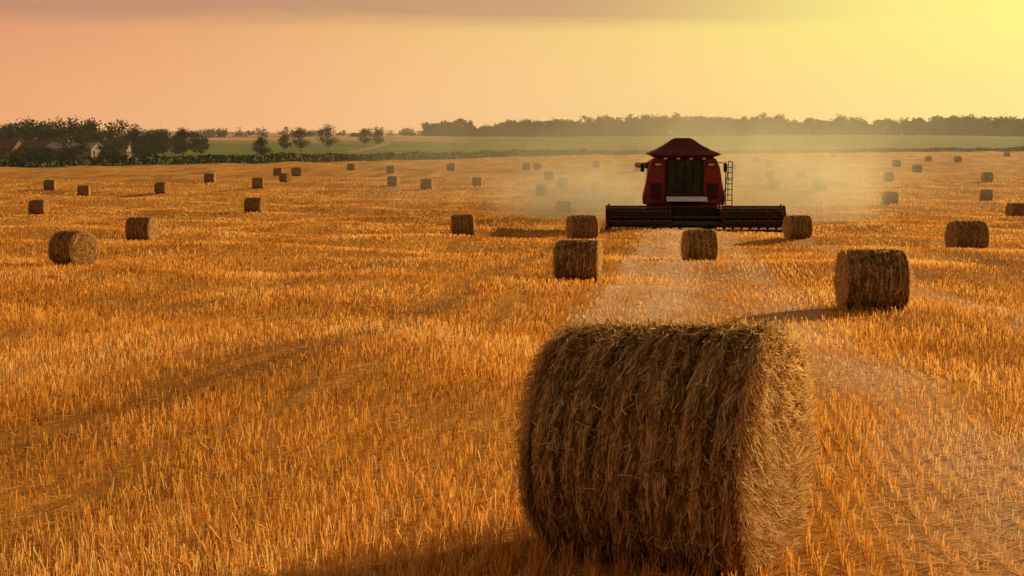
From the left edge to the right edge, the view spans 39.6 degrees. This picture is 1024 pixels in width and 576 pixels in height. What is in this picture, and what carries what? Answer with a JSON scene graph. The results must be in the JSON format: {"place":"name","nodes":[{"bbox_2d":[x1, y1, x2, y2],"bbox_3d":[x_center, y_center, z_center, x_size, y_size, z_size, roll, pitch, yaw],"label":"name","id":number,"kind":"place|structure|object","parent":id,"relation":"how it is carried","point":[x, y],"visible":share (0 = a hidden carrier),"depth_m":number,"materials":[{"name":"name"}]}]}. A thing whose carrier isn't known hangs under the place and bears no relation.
{"place":"outdoors","nodes":[
{"label":"outdoors","id":0,"kind":"place"},
{"bbox_2d":[225,136,393,159],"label":"dirt road","id":1,"kind":"structure","parent":0,"point":[388,140],"depth_m":586.36,"materials":[{"name":"beige soil"}]},
{"bbox_2d":[0,130,1023,575],"bbox_3d":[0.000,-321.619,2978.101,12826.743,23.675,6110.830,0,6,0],"label":"field ground","id":2,"kind":"structure","parent":0,"point":[860,168],"depth_m":33.52,"materials":[{"name":"soil"}]},
{"bbox_2d":[0,141,21,158],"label":"walls","id":3,"kind":"structure","parent":2,"relation":"on","point":[7,152],"depth_m":398.55,"materials":[{"name":"paint"}]},
{"bbox_2d":[0,139,19,148],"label":"roof","id":4,"kind":"structure","parent":3,"relation":"on","point":[8,143],"depth_m":399.94,"materials":[{"name":"tile"}]},
{"bbox_2d":[28,199,49,214],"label":"hay bale","id":5,"kind":"object","parent":2,"relation":"on","point":[39,207],"visible":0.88,"depth_m":137.35},
{"bbox_2d":[43,179,56,189],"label":"hay bale","id":6,"kind":"object","parent":2,"relation":"on","point":[50,184],"visible":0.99,"depth_m":189.05},
{"bbox_2d":[47,229,99,266],"bbox_3d":[-17.298,-1.578,56.150,1.562,1.531,1.620,4,7,34],"label":"hay bale","id":7,"kind":"object","parent":2,"relation":"on","point":[80,247],"visible":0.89,"depth_m":55.70},
{"bbox_2d":[45,140,101,158],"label":"farm shed","id":8,"kind":"structure","parent":2,"relation":"on","point":[92,151],"depth_m":397.29,"materials":[{"name":"metal"}]},
{"bbox_2d":[77,185,90,196],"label":"hay bale","id":9,"kind":"object","parent":2,"relation":"on","point":[83,190],"visible":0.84,"depth_m":175.11},
{"bbox_2d":[89,132,109,141],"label":"broadleaf tree","id":10,"kind":"object","parent":2,"relation":"on","point":[98,137],"visible":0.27,"depth_m":412.29,"materials":[{"name":"green plant"}]},
{"bbox_2d":[0,115,209,162],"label":"tree row","id":11,"kind":"object","parent":2,"relation":"on","point":[158,142],"visible":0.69,"depth_m":437.21,"materials":[{"name":"green plant"}]},
{"bbox_2d":[103,143,130,158],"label":"walls","id":12,"kind":"structure","parent":2,"relation":"on","point":[124,151],"depth_m":405.11,"materials":[{"name":"white paint"}]},
{"bbox_2d":[91,140,129,148],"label":"roof","id":13,"kind":"structure","parent":12,"relation":"on","point":[125,143],"depth_m":406.75,"materials":[{"name":"tile"}]},
{"bbox_2d":[123,127,151,157],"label":"broadleaf tree","id":14,"kind":"object","parent":2,"relation":"on","point":[134,135],"visible":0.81,"depth_m":422.74,"materials":[{"name":"green plant"}]},
{"bbox_2d":[125,216,158,240],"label":"hay bale","id":15,"kind":"object","parent":2,"relation":"on","point":[141,228],"visible":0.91,"depth_m":83.51},
{"bbox_2d":[154,182,169,193],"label":"hay bale","id":16,"kind":"object","parent":2,"relation":"on","point":[161,187],"visible":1,"depth_m":181.12},
{"bbox_2d":[170,126,196,155],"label":"broadleaf tree","id":17,"kind":"object","parent":2,"relation":"on","point":[184,146],"visible":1,"depth_m":427.44,"materials":[{"name":"green plant"}]},
{"bbox_2d":[204,173,215,182],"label":"hay bale","id":18,"kind":"object","parent":2,"relation":"on","point":[209,177],"visible":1,"depth_m":217.84},
{"bbox_2d":[59,125,422,138],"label":"tree row","id":19,"kind":"object","parent":2,"relation":"on","point":[224,132],"visible":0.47,"depth_m":962.55,"materials":[{"name":"green plant"}]},
{"bbox_2d":[244,197,265,212],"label":"hay bale","id":20,"kind":"object","parent":2,"relation":"on","point":[255,204],"visible":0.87,"depth_m":135.32},
{"bbox_2d":[252,177,262,188],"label":"hay bale","id":21,"kind":"object","parent":2,"relation":"on","point":[257,182],"visible":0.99,"depth_m":193.95},
{"bbox_2d":[251,136,272,155],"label":"broadleaf tree","id":22,"kind":"object","parent":2,"relation":"on","point":[260,143],"visible":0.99,"depth_m":422.29,"materials":[{"name":"green plant"}]},
{"bbox_2d":[273,168,282,175],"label":"hay bale","id":23,"kind":"object","parent":2,"relation":"on","point":[277,171],"visible":0.84,"depth_m":248.65},
{"bbox_2d":[277,133,292,149],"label":"broadleaf tree","id":24,"kind":"object","parent":2,"relation":"on","point":[283,139],"visible":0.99,"depth_m":556.42,"materials":[{"name":"green plant"}]},
{"bbox_2d":[279,173,291,182],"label":"hay bale","id":25,"kind":"object","parent":2,"relation":"on","point":[284,177],"visible":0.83,"depth_m":214.94},
{"bbox_2d":[291,167,301,175],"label":"hay bale","id":26,"kind":"object","parent":2,"relation":"on","point":[296,171],"visible":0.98,"depth_m":238.73},
{"bbox_2d":[289,127,311,151],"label":"broadleaf tree","id":27,"kind":"object","parent":2,"relation":"on","point":[300,143],"visible":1,"depth_m":516.85,"materials":[{"name":"green plant"}]},
{"bbox_2d":[316,124,339,149],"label":"broadleaf tree","id":28,"kind":"object","parent":2,"relation":"on","point":[328,141],"visible":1,"depth_m":556.52,"materials":[{"name":"green plant"}]},
{"bbox_2d":[347,163,355,169],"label":"hay bale","id":29,"kind":"object","parent":2,"relation":"on","point":[351,166],"visible":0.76,"depth_m":273.44},
{"bbox_2d":[357,128,371,144],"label":"broadleaf tree","id":30,"kind":"object","parent":2,"relation":"on","point":[364,139],"visible":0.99,"depth_m":635.86,"materials":[{"name":"green plant"}]},
{"bbox_2d":[371,130,384,143],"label":"broadleaf tree","id":31,"kind":"object","parent":2,"relation":"on","point":[377,138],"visible":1,"depth_m":635.64,"materials":[{"name":"green plant"}]},
{"bbox_2d":[386,165,394,172],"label":"hay bale","id":32,"kind":"object","parent":2,"relation":"on","point":[390,168],"visible":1,"depth_m":256.63},
{"bbox_2d":[387,176,399,185],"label":"hay bale","id":33,"kind":"object","parent":2,"relation":"on","point":[393,180],"visible":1,"depth_m":201.98},
{"bbox_2d":[420,179,432,188],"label":"hay bale","id":34,"kind":"object","parent":2,"relation":"on","point":[426,183],"visible":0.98,"depth_m":193.95},
{"bbox_2d":[446,163,455,170],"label":"hay bale","id":35,"kind":"object","parent":2,"relation":"on","point":[450,167],"visible":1,"depth_m":269.51},
{"bbox_2d":[450,214,474,235],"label":"hay bale","id":36,"kind":"object","parent":2,"relation":"on","point":[462,224],"visible":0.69,"depth_m":88.46},
{"bbox_2d":[472,177,482,186],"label":"hay bale","id":37,"kind":"object","parent":2,"relation":"on","point":[476,181],"visible":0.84,"depth_m":201.96},
{"bbox_2d":[0,177,1023,575],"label":"wheat stubble","id":38,"kind":"object","parent":2,"relation":"on","point":[16,263],"visible":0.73,"depth_m":21.05,"materials":[{"name":"yellow plant"}]},
{"bbox_2d":[0,232,1023,575],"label":"loose straw","id":39,"kind":"object","parent":2,"relation":"on","point":[952,500],"visible":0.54,"depth_m":13.96,"materials":[{"name":"yellow plant"}]},
{"bbox_2d":[0,146,1023,167],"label":"hedgerow","id":40,"kind":"object","parent":2,"relation":"on","point":[206,159],"visible":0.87,"depth_m":356.33,"materials":[{"name":"green plant"}]},
{"bbox_2d":[522,162,530,169],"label":"hay bale","id":41,"kind":"object","parent":2,"relation":"on","point":[526,165],"visible":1,"depth_m":265.49},
{"bbox_2d":[532,163,541,169],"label":"hay bale","id":42,"kind":"object","parent":2,"relation":"on","point":[536,166],"visible":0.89,"depth_m":273.56},
{"bbox_2d":[535,184,548,195],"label":"hay bale","id":43,"kind":"object","parent":2,"relation":"on","point":[541,189],"visible":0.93,"depth_m":171.07},
{"bbox_2d":[543,171,554,179],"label":"hay bale","id":44,"kind":"object","parent":2,"relation":"on","point":[548,175],"visible":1,"depth_m":222.80},
{"bbox_2d":[555,201,571,212],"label":"hay bale","id":45,"kind":"object","parent":2,"relation":"on","point":[562,206],"visible":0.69,"depth_m":141.36},
{"bbox_2d":[556,178,570,188],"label":"hay bale","id":46,"kind":"object","parent":2,"relation":"on","point":[563,183],"visible":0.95,"depth_m":189.04},
{"bbox_2d":[552,239,603,281],"bbox_3d":[2.203,-0.925,47.477,1.687,1.502,1.596,1,6,9],"label":"hay bale","id":47,"kind":"object","parent":2,"relation":"on","point":[578,259],"visible":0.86,"depth_m":46.87},
{"bbox_2d":[565,214,599,239],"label":"hay bale","id":48,"kind":"object","parent":2,"relation":"on","point":[582,226],"visible":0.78,"depth_m":82.48},
{"bbox_2d":[590,182,601,192],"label":"hay bale","id":49,"kind":"object","parent":2,"relation":"on","point":[595,187],"visible":1,"depth_m":184.08},
{"bbox_2d":[592,161,599,167],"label":"hay bale","id":50,"kind":"object","parent":2,"relation":"on","point":[595,164],"visible":1,"depth_m":298.30},
{"bbox_2d":[510,317,822,575],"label":"hay bale","id":51,"kind":"object","parent":2,"relation":"on","point":[685,442],"visible":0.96,"depth_m":8.48},
{"bbox_2d":[605,138,785,231],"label":"combine harvester","id":52,"kind":"object","parent":2,"relation":"on","point":[683,187],"visible":0.9,"depth_m":97.83,"materials":[{"name":"red paint"}]},
{"bbox_2d":[680,228,718,261],"bbox_3d":[8.002,-1.809,60.653,1.532,1.502,1.589,-1,6,-5],"label":"hay bale","id":53,"kind":"object","parent":2,"relation":"on","point":[699,244],"visible":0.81,"depth_m":60.06},
{"bbox_2d":[420,112,1023,136],"bbox_3d":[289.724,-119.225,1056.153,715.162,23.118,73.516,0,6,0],"label":"tree row","id":54,"kind":"object","parent":2,"relation":"on","point":[678,125],"visible":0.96,"depth_m":1039.65,"materials":[{"name":"green plant"}]},
{"bbox_2d":[729,163,736,170],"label":"hay bale","id":55,"kind":"object","parent":2,"relation":"on","point":[734,167],"visible":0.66,"depth_m":260.53},
{"bbox_2d":[753,156,760,161],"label":"hay bale","id":56,"kind":"object","parent":2,"relation":"on","point":[756,158],"visible":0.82,"depth_m":348.11},
{"bbox_2d":[764,160,771,167],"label":"hay bale","id":57,"kind":"object","parent":2,"relation":"on","point":[767,164],"visible":1,"depth_m":288.40},
{"bbox_2d":[765,170,774,178],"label":"hay bale","id":58,"kind":"object","parent":2,"relation":"on","point":[769,174],"visible":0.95,"depth_m":234.80},
{"bbox_2d":[769,179,779,189],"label":"hay bale","id":59,"kind":"object","parent":2,"relation":"on","point":[774,184],"visible":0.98,"depth_m":189.03},
{"bbox_2d":[782,215,813,238],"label":"hay bale","id":60,"kind":"object","parent":2,"relation":"on","point":[797,226],"visible":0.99,"depth_m":83.54},
{"bbox_2d":[795,170,806,178],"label":"hay bale","id":61,"kind":"object","parent":2,"relation":"on","point":[802,174],"visible":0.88,"depth_m":225.75},
{"bbox_2d":[812,180,827,190],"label":"hay bale","id":62,"kind":"object","parent":2,"relation":"on","point":[822,185],"visible":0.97,"depth_m":184.09},
{"bbox_2d":[833,247,912,309],"bbox_3d":[8.452,-0.214,33.373,1.707,1.520,1.615,0,6,2],"label":"hay bale","id":63,"kind":"object","parent":2,"relation":"on","point":[866,278],"visible":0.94,"depth_m":32.76},
{"bbox_2d":[883,172,893,180],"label":"hay bale","id":64,"kind":"object","parent":2,"relation":"on","point":[888,176],"visible":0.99,"depth_m":222.85},
{"bbox_2d":[881,191,898,204],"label":"hay bale","id":65,"kind":"object","parent":2,"relation":"on","point":[889,197],"visible":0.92,"depth_m":157.22},
{"bbox_2d":[892,160,900,166],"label":"hay bale","id":66,"kind":"object","parent":2,"relation":"on","point":[896,163],"visible":1,"depth_m":293.35},
{"bbox_2d":[911,164,922,172],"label":"hay bale","id":67,"kind":"object","parent":2,"relation":"on","point":[917,168],"visible":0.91,"depth_m":260.57},
{"bbox_2d":[925,156,931,160],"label":"hay bale","id":68,"kind":"object","parent":2,"relation":"on","point":[928,158],"visible":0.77,"depth_m":357.93},
{"bbox_2d":[953,156,961,161],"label":"hay bale","id":69,"kind":"object","parent":2,"relation":"on","point":[957,159],"visible":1,"depth_m":333.18},
{"bbox_2d":[944,220,990,249],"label":"hay bale","id":70,"kind":"object","parent":2,"relation":"on","point":[967,233],"visible":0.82,"depth_m":72.45},
{"bbox_2d":[979,189,993,200],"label":"hay bale","id":71,"kind":"object","parent":2,"relation":"on","point":[986,194],"visible":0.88,"depth_m":165.22},
{"bbox_2d":[981,172,993,181],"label":"hay bale","id":72,"kind":"object","parent":2,"relation":"on","point":[987,176],"visible":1,"depth_m":217.83},
{"bbox_2d":[1005,202,1023,216],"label":"hay bale","id":73,"kind":"object","parent":2,"relation":"on","point":[1013,209],"visible":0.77,"depth_m":133.38},
{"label":"walls","id":74,"kind":"object","parent":2,"relation":"on","visible":0},
{"bbox_2d":[19,140,63,148],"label":"roof","id":75,"kind":"structure","parent":74,"relation":"on","point":[39,143],"depth_m":404.05,"materials":[{"name":"tile"}]},
{"bbox_2d":[22,139,63,139],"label":"roof","id":76,"kind":"structure","parent":74,"relation":"on","point":[42,139],"depth_m":405.73,"materials":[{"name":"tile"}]},
{"bbox_2d":[0,0,1023,134],"label":"sky","id":77,"kind":"structure","parent":0,"point":[350,66],"materials":[{"name":"orange"}]}
]}

